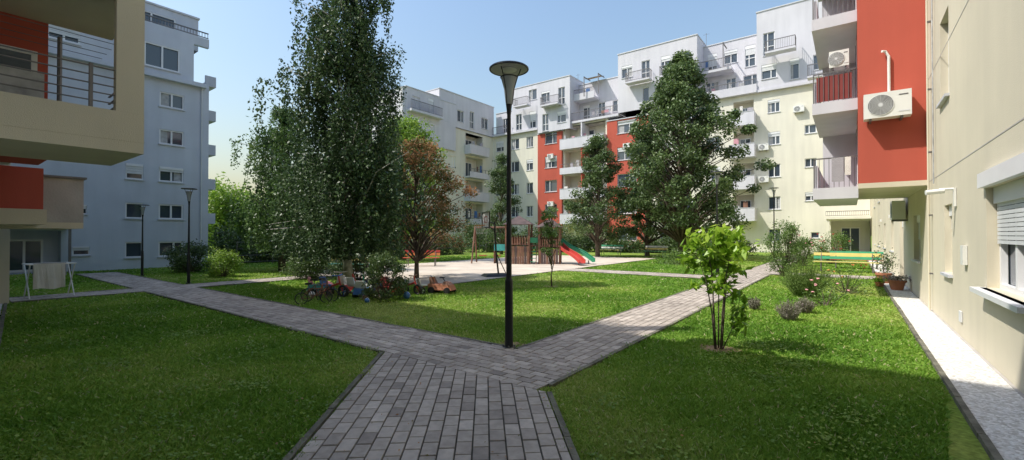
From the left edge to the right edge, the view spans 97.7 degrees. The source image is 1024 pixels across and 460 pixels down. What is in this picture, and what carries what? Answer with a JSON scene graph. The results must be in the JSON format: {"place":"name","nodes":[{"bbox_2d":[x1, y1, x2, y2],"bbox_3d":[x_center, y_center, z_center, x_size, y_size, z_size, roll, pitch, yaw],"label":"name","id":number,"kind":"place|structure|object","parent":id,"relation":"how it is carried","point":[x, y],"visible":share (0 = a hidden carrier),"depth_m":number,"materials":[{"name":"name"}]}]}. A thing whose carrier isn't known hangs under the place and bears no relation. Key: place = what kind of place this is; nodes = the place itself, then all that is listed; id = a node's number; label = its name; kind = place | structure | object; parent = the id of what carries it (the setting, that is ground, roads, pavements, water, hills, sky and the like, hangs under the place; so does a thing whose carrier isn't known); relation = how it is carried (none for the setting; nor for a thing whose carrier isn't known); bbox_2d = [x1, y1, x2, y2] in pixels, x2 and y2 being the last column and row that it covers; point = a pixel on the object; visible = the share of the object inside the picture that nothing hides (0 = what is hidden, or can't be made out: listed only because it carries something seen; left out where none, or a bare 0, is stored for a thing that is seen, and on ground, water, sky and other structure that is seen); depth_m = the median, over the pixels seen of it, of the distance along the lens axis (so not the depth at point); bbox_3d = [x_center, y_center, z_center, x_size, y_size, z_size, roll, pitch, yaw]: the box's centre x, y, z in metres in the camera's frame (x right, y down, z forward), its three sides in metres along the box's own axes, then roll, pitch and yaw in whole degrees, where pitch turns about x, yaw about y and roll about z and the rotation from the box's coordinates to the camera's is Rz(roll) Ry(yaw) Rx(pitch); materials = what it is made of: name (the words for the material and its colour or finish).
{"place":"outdoors","nodes":[
{"label":"outdoors","id":0,"kind":"place"},
{"bbox_2d":[0,0,144,303],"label":"apartment building","id":1,"kind":"structure","parent":0,"point":[37,126],"depth_m":6.64,"materials":[{"name":"beige paint"}]},
{"bbox_2d":[0,14,114,179],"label":"windows and railings","id":2,"kind":"structure","parent":1,"relation":"in","point":[19,74],"depth_m":6.52,"materials":[{"name":"grey metal"}]},
{"bbox_2d":[9,288,142,301],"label":"brick path","id":3,"kind":"structure","parent":0,"point":[11,299],"depth_m":11.71,"materials":[{"name":"brick"}]},
{"bbox_2d":[10,0,215,274],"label":"apartment building","id":4,"kind":"structure","parent":0,"point":[170,162],"depth_m":21.31,"materials":[{"name":"grey paint"}]},
{"bbox_2d":[10,0,208,272],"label":"windows and railings","id":5,"kind":"structure","parent":4,"relation":"in","point":[157,56],"depth_m":21.64,"materials":[{"name":"white glass"}]},
{"bbox_2d":[186,275,329,286],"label":"brick path","id":6,"kind":"structure","parent":0,"point":[238,282],"depth_m":14.96,"materials":[{"name":"brick"}]},
{"bbox_2d":[80,272,588,389],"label":"brick path","id":7,"kind":"structure","parent":0,"point":[533,370],"depth_m":6.76,"materials":[{"name":"brick pavers"}]},
{"bbox_2d":[341,85,493,247],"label":"apartment building","id":8,"kind":"structure","parent":0,"point":[462,127],"depth_m":54.62,"materials":[{"name":"beige paint"}]},
{"bbox_2d":[353,85,493,241],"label":"windows and railings","id":9,"kind":"structure","parent":8,"relation":"in","point":[484,122],"depth_m":55.13,"materials":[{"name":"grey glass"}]},
{"bbox_2d":[293,352,570,459],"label":"brick path","id":10,"kind":"structure","parent":0,"point":[452,413],"depth_m":3.78,"materials":[{"name":"grey brick"},{"name":"stone"}]},
{"bbox_2d":[314,255,654,283],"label":"plaza paving","id":11,"kind":"structure","parent":0,"point":[459,271],"depth_m":21.47,"materials":[{"name":"beige concrete"}]},
{"bbox_2d":[403,250,439,265],"bbox_3d":[-4.552,1.419,22.535,1.800,0.829,0.583,0,-1,-3],"label":"park bench","id":12,"kind":"object","parent":11,"relation":"on","point":[435,254],"visible":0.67,"depth_m":22.73,"materials":[{"name":"red paint"}]},
{"bbox_2d":[474,211,505,276],"bbox_3d":[-0.776,0.528,16.945,1.352,2.430,0.910,0,-1,-21],"label":"basketball hoop","id":13,"kind":"object","parent":11,"relation":"on","point":[486,221],"visible":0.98,"depth_m":16.95,"materials":[{"name":"black paint"}]},
{"bbox_2d":[0,236,990,459],"bbox_3d":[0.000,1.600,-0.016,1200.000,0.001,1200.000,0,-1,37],"label":"ground","id":14,"kind":"structure","parent":0,"point":[966,444],"depth_m":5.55,"materials":[{"name":"green plant"}]},
{"bbox_2d":[23,262,76,298],"bbox_3d":[-11.778,1.281,11.405,0.822,0.888,0.864,0,-1,33],"label":"clothes drying rack","id":15,"kind":"object","parent":14,"relation":"on","point":[50,275],"visible":0.92,"depth_m":11.15,"materials":[{"name":"white fabric"}]},
{"bbox_2d":[136,204,149,275],"bbox_3d":[-14.201,0.401,17.194,0.420,2.750,0.420,0,-1,37],"label":"street lamp","id":16,"kind":"object","parent":14,"relation":"on","point":[142,209],"visible":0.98,"depth_m":17.17,"materials":[{"name":"black metal"}]},
{"bbox_2d":[161,239,215,272],"bbox_3d":[-13.658,1.088,18.989,1.976,1.466,1.803,0,-1,-25],"label":"green shrub","id":17,"kind":"object","parent":14,"relation":"on","point":[178,263],"visible":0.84,"depth_m":18.78,"materials":[{"name":"green plant"}]},
{"bbox_2d":[181,188,197,283],"bbox_3d":[-10.472,0.198,14.501,0.448,3.100,0.448,0,-1,37],"label":"street lamp","id":18,"kind":"object","parent":14,"relation":"on","point":[188,193],"visible":0.99,"depth_m":14.47,"materials":[{"name":"black metal"}]},
{"bbox_2d":[201,248,245,277],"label":"green shrub","id":19,"kind":"object","parent":14,"relation":"on","point":[222,260],"visible":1,"depth_m":16.78,"materials":[{"name":"green plant"}]},
{"bbox_2d":[208,171,286,254],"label":"distant trees","id":20,"kind":"object","parent":14,"relation":"on","point":[218,204],"visible":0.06,"depth_m":35.67,"materials":[{"name":"green plant"}]},
{"bbox_2d":[222,102,330,270],"bbox_3d":[-9.726,-1.863,19.607,5.395,7.342,4.854,0,-1,37],"label":"weeping willow","id":21,"kind":"object","parent":14,"relation":"on","point":[251,221],"visible":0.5,"depth_m":18.85,"materials":[{"name":"green plant"}]},
{"bbox_2d":[280,241,339,279],"bbox_3d":[-7.290,0.990,16.258,2.353,1.585,2.443,0,-1,37],"label":"green shrub","id":22,"kind":"object","parent":14,"relation":"on","point":[307,269],"visible":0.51,"depth_m":15.88,"materials":[{"name":"green plant"}]},
{"bbox_2d":[295,282,332,303],"bbox_3d":[-4.579,1.461,10.344,0.815,0.491,0.290,0,-1,-32],"label":"child bicycle","id":23,"kind":"object","parent":14,"relation":"on","point":[305,294],"visible":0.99,"depth_m":10.30,"materials":[{"name":"metal"}]},
{"bbox_2d":[300,278,338,301],"bbox_3d":[-4.587,1.436,10.665,0.931,0.548,0.328,0,-1,3],"label":"child bicycle","id":24,"kind":"object","parent":14,"relation":"on","point":[314,280],"visible":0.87,"depth_m":10.66,"materials":[{"name":"metal"}]},
{"bbox_2d":[306,277,335,293],"bbox_3d":[-5.191,1.503,12.186,0.720,0.438,0.400,0,-1,-20],"label":"ride on toy car","id":25,"kind":"object","parent":14,"relation":"on","point":[317,286],"visible":0.19,"depth_m":12.01,"materials":[{"name":"teal paint"}]},
{"bbox_2d":[316,278,331,299],"bbox_3d":[-4.695,1.457,11.185,0.309,0.517,0.873,0,-1,1],"label":"child bicycle","id":26,"kind":"object","parent":14,"relation":"on","point":[324,289],"visible":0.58,"depth_m":11.11,"materials":[{"name":"metal"}]},
{"bbox_2d":[315,274,347,296],"bbox_3d":[-4.577,1.430,11.510,0.890,0.586,0.432,0,-1,20],"label":"toy tricycle","id":27,"kind":"object","parent":14,"relation":"on","point":[339,288],"visible":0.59,"depth_m":11.44,"materials":[{"name":"plastic"}]},
{"bbox_2d":[208,223,466,263],"bbox_3d":[-10.021,0.734,30.686,3.783,2.482,19.241,-1,-1,41],"label":"hedge","id":28,"kind":"object","parent":14,"relation":"on","point":[222,245],"visible":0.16,"depth_m":25.12,"materials":[{"name":"green plant"}]},
{"bbox_2d":[333,271,347,293],"bbox_3d":[-4.749,1.439,12.421,0.432,0.586,0.890,0,-1,-22],"label":"toy tricycle","id":29,"kind":"object","parent":14,"relation":"on","point":[341,278],"visible":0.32,"depth_m":12.10,"materials":[{"name":"plastic"}]},
{"bbox_2d":[247,0,442,284],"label":"birch tree","id":30,"kind":"object","parent":14,"relation":"on","point":[355,168],"visible":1,"depth_m":12.71,"materials":[{"name":"green plant"}]},
{"bbox_2d":[236,239,454,262],"bbox_3d":[-9.500,1.280,29.867,0.050,1.250,16.243,0,-1,37],"label":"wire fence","id":31,"kind":"object","parent":14,"relation":"on","point":[277,260],"visible":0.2,"depth_m":24.07,"materials":[{"name":"metal"}]},
{"bbox_2d":[343,277,359,291],"bbox_3d":[-4.172,1.502,12.042,0.720,0.438,0.400,0,-1,-9],"label":"ride on toy car","id":32,"kind":"object","parent":14,"relation":"on","point":[345,284],"visible":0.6,"depth_m":11.88,"materials":[{"name":"red paint"}]},
{"bbox_2d":[342,273,366,295],"bbox_3d":[-4.021,1.433,11.800,0.432,0.586,0.890,0,-1,18],"label":"toy tricycle","id":33,"kind":"object","parent":14,"relation":"on","point":[350,282],"visible":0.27,"depth_m":11.48,"materials":[{"name":"plastic"}]},
{"bbox_2d":[324,250,389,282],"bbox_3d":[-5.180,0.897,15.236,2.580,1.753,2.356,0,-1,37],"label":"green shrub","id":34,"kind":"object","parent":14,"relation":"on","point":[356,265],"visible":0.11,"depth_m":14.89,"materials":[{"name":"green plant"}]},
{"bbox_2d":[352,280,375,297],"bbox_3d":[-3.734,1.496,11.460,0.400,0.438,0.720,0,-1,13],"label":"ride on toy car","id":35,"kind":"object","parent":14,"relation":"on","point":[357,289],"visible":0.62,"depth_m":11.15,"materials":[{"name":"blue paint"}]},
{"bbox_2d":[358,250,415,301],"bbox_3d":[-3.130,1.101,10.987,1.368,1.246,1.267,0,-1,37],"label":"green shrub","id":36,"kind":"object","parent":14,"relation":"on","point":[378,263],"visible":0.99,"depth_m":10.84,"materials":[{"name":"green plant"}]},
{"bbox_2d":[403,292,409,298],"bbox_3d":[-2.615,1.624,11.115,0.179,0.192,0.174,0,-1,37],"label":"toy ball","id":37,"kind":"object","parent":14,"relation":"on","point":[406,296],"visible":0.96,"depth_m":11.05,"materials":[{"name":"blue paint"}]},
{"bbox_2d":[358,110,462,259],"bbox_3d":[-7.315,-2.815,27.661,7.400,9.400,7.610,0,-1,37],"label":"linden tree","id":38,"kind":"object","parent":14,"relation":"on","point":[410,131],"visible":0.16,"depth_m":27.48,"materials":[{"name":"green plant"}]},
{"bbox_2d":[398,274,422,294],"bbox_3d":[-2.727,1.459,11.976,0.816,0.537,0.396,0,-1,26],"label":"toy tricycle","id":39,"kind":"object","parent":14,"relation":"on","point":[416,286],"visible":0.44,"depth_m":11.88,"materials":[{"name":"plastic"}]},
{"bbox_2d":[415,275,440,293],"bbox_3d":[-2.258,1.485,12.200,0.742,0.488,0.360,0,-1,-32],"label":"toy tricycle","id":40,"kind":"object","parent":14,"relation":"on","point":[419,282],"visible":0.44,"depth_m":12.06,"materials":[{"name":"plastic"}]},
{"bbox_2d":[385,135,478,277],"bbox_3d":[-3.419,-0.824,16.250,4.431,5.182,4.193,0,-1,37],"label":"plum tree","id":41,"kind":"object","parent":14,"relation":"on","point":[424,242],"visible":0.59,"depth_m":16.05,"materials":[{"name":"brown plant"}]},
{"bbox_2d":[427,277,455,293],"bbox_3d":[-1.911,1.503,12.213,0.720,0.438,0.400,0,-1,20],"label":"ride on toy car","id":42,"kind":"object","parent":14,"relation":"on","point":[446,287],"visible":0.94,"depth_m":12.11,"materials":[{"name":"plastic"}]},
{"bbox_2d":[0,296,925,459],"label":"clover patches","id":43,"kind":"object","parent":14,"relation":"on","point":[827,437],"visible":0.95,"depth_m":4.01,"materials":[{"name":"green plant"}]},
{"bbox_2d":[21,268,928,459],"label":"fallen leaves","id":44,"kind":"object","parent":14,"relation":"on","point":[420,384],"visible":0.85,"depth_m":3.92,"materials":[{"name":"brown plant"}]},
{"bbox_2d":[480,153,522,254],"bbox_3d":[-1.075,-2.137,35.926,3.609,8.223,3.821,0,-1,37],"label":"pine tree","id":45,"kind":"object","parent":14,"relation":"on","point":[499,209],"visible":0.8,"depth_m":35.76,"materials":[{"name":"green plant"}]},
{"bbox_2d":[0,258,1003,459],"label":"kerb stones","id":46,"kind":"object","parent":14,"relation":"on","point":[988,446],"visible":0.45,"depth_m":5.80,"materials":[{"name":"grey concrete"}]},
{"bbox_2d":[489,60,528,348],"bbox_3d":[-0.043,-0.311,6.280,0.560,3.950,0.560,0,-1,37],"label":"street lamp","id":47,"kind":"object","parent":14,"relation":"on","point":[509,72],"visible":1,"depth_m":6.24,"materials":[{"name":"black metal"}]},
{"bbox_2d":[457,218,586,252],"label":"hedge","id":48,"kind":"object","parent":14,"relation":"on","point":[479,238],"visible":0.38,"depth_m":40.33,"materials":[{"name":"green plant"}]},
{"bbox_2d":[562,133,639,256],"bbox_3d":[6.230,-2.510,31.796,5.774,8.882,5.061,0,-1,37],"label":"linden tree","id":49,"kind":"object","parent":14,"relation":"on","point":[597,222],"visible":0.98,"depth_m":31.45,"materials":[{"name":"green plant"}]},
{"bbox_2d":[600,245,623,255],"bbox_3d":[7.567,1.538,34.196,1.800,0.829,0.583,0,-1,37],"label":"park bench","id":50,"kind":"object","parent":14,"relation":"on","point":[620,247],"visible":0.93,"depth_m":34.24,"materials":[{"name":"yellow paint"}]},
{"bbox_2d":[615,128,674,255],"bbox_3d":[10.467,-2.996,33.520,6.176,9.892,5.563,0,-1,37],"label":"linden tree","id":51,"kind":"object","parent":14,"relation":"on","point":[634,231],"visible":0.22,"depth_m":33.27,"materials":[{"name":"green plant"}]},
{"bbox_2d":[645,246,667,257],"bbox_3d":[10.036,1.508,31.326,1.600,0.829,0.583,0,-1,37],"label":"park bench","id":52,"kind":"object","parent":14,"relation":"on","point":[661,248],"visible":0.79,"depth_m":31.40,"materials":[{"name":"green paint"}]},
{"bbox_2d":[565,226,763,255],"bbox_3d":[12.057,0.761,38.759,17.124,2.635,3.892,0,-1,31],"label":"hedge","id":53,"kind":"object","parent":14,"relation":"on","point":[632,246],"visible":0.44,"depth_m":39.25,"materials":[{"name":"green plant"}]},
{"bbox_2d":[653,246,689,264],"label":"green shrub","id":54,"kind":"object","parent":14,"relation":"on","point":[673,255],"visible":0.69,"depth_m":24.05,"materials":[{"name":"green plant"}]},
{"bbox_2d":[492,0,870,252],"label":"apartment building","id":55,"kind":"structure","parent":14,"relation":"on","point":[762,79],"depth_m":42.87,"materials":[{"name":"beige paint"}]},
{"bbox_2d":[493,0,869,251],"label":"windows and railings","id":56,"kind":"structure","parent":55,"relation":"in","point":[769,71],"depth_m":44.95,"materials":[{"name":"white glass"}]},
{"bbox_2d":[599,49,776,253],"bbox_3d":[10.798,-5.164,30.581,12.027,14.159,9.285,0,-1,37],"label":"linden tree","id":57,"kind":"object","parent":14,"relation":"on","point":[674,99],"visible":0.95,"depth_m":28.96,"materials":[{"name":"green plant"}]},
{"bbox_2d":[710,171,723,272],"bbox_3d":[8.495,-0.311,18.530,0.560,4.200,0.560,0,-1,37],"label":"street lamp","id":58,"kind":"object","parent":14,"relation":"on","point":[716,181],"visible":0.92,"depth_m":18.51,"materials":[{"name":"black metal"}]},
{"bbox_2d":[701,344,740,353],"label":"bare soil","id":59,"kind":"structure","parent":14,"relation":"on","point":[718,349],"depth_m":6.26,"materials":[{"name":"brown soil"}]},
{"bbox_2d":[675,223,759,348],"bbox_3d":[3.003,0.780,6.267,1.144,1.773,1.008,0,-1,-30],"label":"magnolia tree","id":60,"kind":"object","parent":59,"relation":"on","point":[723,250],"visible":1,"depth_m":6.17,"materials":[{"name":"green plant"}]},
{"bbox_2d":[747,296,760,309],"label":"lavender plant","id":61,"kind":"object","parent":14,"relation":"on","point":[752,304],"visible":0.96,"depth_m":9.47,"materials":[{"name":"grey plant"}]},
{"bbox_2d":[769,187,777,250],"bbox_3d":[16.795,-0.407,28.678,0.560,4.600,0.560,0,-1,37],"label":"street lamp","id":62,"kind":"object","parent":14,"relation":"on","point":[773,190],"visible":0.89,"depth_m":28.67,"materials":[{"name":"black metal"}]},
{"bbox_2d":[762,216,807,274],"bbox_3d":[10.256,0.627,16.880,1.643,2.312,1.749,0,-1,37],"label":"climbing shrub","id":63,"kind":"object","parent":14,"relation":"on","point":[787,238],"visible":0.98,"depth_m":16.75,"materials":[{"name":"green plant"}]},
{"bbox_2d":[774,298,802,320],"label":"lavender plant","id":64,"kind":"object","parent":14,"relation":"on","point":[786,311],"visible":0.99,"depth_m":8.29,"materials":[{"name":"grey plant"}]},
{"bbox_2d":[789,233,816,265],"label":"rose bush","id":65,"kind":"object","parent":14,"relation":"on","point":[812,243],"visible":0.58,"depth_m":22.61,"materials":[{"name":"green plant"}]},
{"bbox_2d":[794,296,815,312],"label":"lavender plant","id":66,"kind":"object","parent":14,"relation":"on","point":[808,306],"visible":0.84,"depth_m":9.07,"materials":[{"name":"grey plant"}]},
{"bbox_2d":[779,260,833,297],"bbox_3d":[7.522,1.229,11.487,1.236,0.982,1.278,0,-1,37],"label":"bush","id":67,"kind":"object","parent":14,"relation":"on","point":[800,283],"visible":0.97,"depth_m":11.34,"materials":[{"name":"green plant"}]},
{"bbox_2d":[797,278,855,305],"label":"rose bush","id":68,"kind":"object","parent":14,"relation":"on","point":[824,299],"visible":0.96,"depth_m":10.01,"materials":[{"name":"green plant"}]},
{"bbox_2d":[810,230,853,263],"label":"rose bush","id":69,"kind":"object","parent":14,"relation":"on","point":[838,240],"visible":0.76,"depth_m":24.22,"materials":[{"name":"green plant"}]},
{"bbox_2d":[820,263,871,295],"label":"rose bush","id":70,"kind":"object","parent":14,"relation":"on","point":[851,289],"visible":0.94,"depth_m":12.16,"materials":[{"name":"green plant"}]},
{"bbox_2d":[813,252,880,273],"bbox_3d":[14.146,1.382,18.940,2.300,0.829,0.583,0,-1,37],"label":"park bench","id":71,"kind":"object","parent":14,"relation":"on","point":[836,256],"visible":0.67,"depth_m":19.04,"materials":[{"name":"yellow paint"}]},
{"bbox_2d":[830,251,883,269],"bbox_3d":[15.993,1.401,20.802,2.000,0.829,0.583,0,-1,37],"label":"park bench","id":72,"kind":"object","parent":14,"relation":"on","point":[854,256],"visible":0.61,"depth_m":20.96,"materials":[{"name":"red paint"}]},
{"bbox_2d":[863,276,886,286],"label":"potted plant","id":73,"kind":"object","parent":14,"relation":"on","point":[878,282],"visible":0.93,"depth_m":13.54,"materials":[{"name":"green plant"}]},
{"bbox_2d":[812,0,1023,397],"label":"apartment building","id":74,"kind":"structure","parent":14,"relation":"on","point":[918,115],"depth_m":8.45,"materials":[{"name":"beige paint"}]},
{"bbox_2d":[812,0,1023,321],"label":"windows and railings","id":75,"kind":"structure","parent":74,"relation":"in","point":[1008,197],"depth_m":8.80,"materials":[{"name":"white glass"}]},
{"bbox_2d":[869,261,1023,459],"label":"gravel strip","id":76,"kind":"object","parent":14,"relation":"on","point":[993,400],"depth_m":4.80,"materials":[{"name":"grey gravel"}]},
{"bbox_2d":[866,241,900,282],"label":"potted plant","id":77,"kind":"object","parent":76,"relation":"on","point":[878,274],"visible":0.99,"depth_m":14.52,"materials":[{"name":"green plant"}]},
{"bbox_2d":[869,253,898,275],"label":"potted plant","id":78,"kind":"object","parent":76,"relation":"on","point":[887,264],"visible":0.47,"depth_m":15.32,"materials":[{"name":"green plant"}]},
{"bbox_2d":[872,274,910,289],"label":"potted plant","id":79,"kind":"object","parent":76,"relation":"on","point":[898,282],"visible":0.94,"depth_m":12.65,"materials":[{"name":"brown plant"}]},
{"bbox_2d":[147,0,871,235],"label":"sky","id":80,"kind":"structure","parent":0,"point":[450,45],"materials":[{"name":"blue"}]},
{"bbox_2d":[471,216,594,264],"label":"playground tower","id":81,"kind":"structure","parent":0,"point":[522,254],"depth_m":23.99,"materials":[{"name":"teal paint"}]},
{"bbox_2d":[565,269,710,277],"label":"brick path","id":82,"kind":"structure","parent":0,"point":[649,273],"depth_m":18.06,"materials":[{"name":"brick"}]},
{"bbox_2d":[519,253,801,362],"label":"brick path","id":83,"kind":"structure","parent":0,"point":[590,343],"depth_m":7.64,"materials":[{"name":"brick pavers"}]},
{"bbox_2d":[771,272,875,278],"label":"brick path","id":84,"kind":"structure","parent":0,"point":[866,277],"depth_m":16.75,"materials":[{"name":"brick"}]},
{"label":"bare soil","id":85,"kind":"structure","parent":0,"visible":0},
{"bbox_2d":[536,206,563,286],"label":"sapling tree","id":86,"kind":"object","parent":85,"relation":"on","point":[547,228],"visible":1,"depth_m":13.65,"materials":[{"name":"green plant"}]}
]}

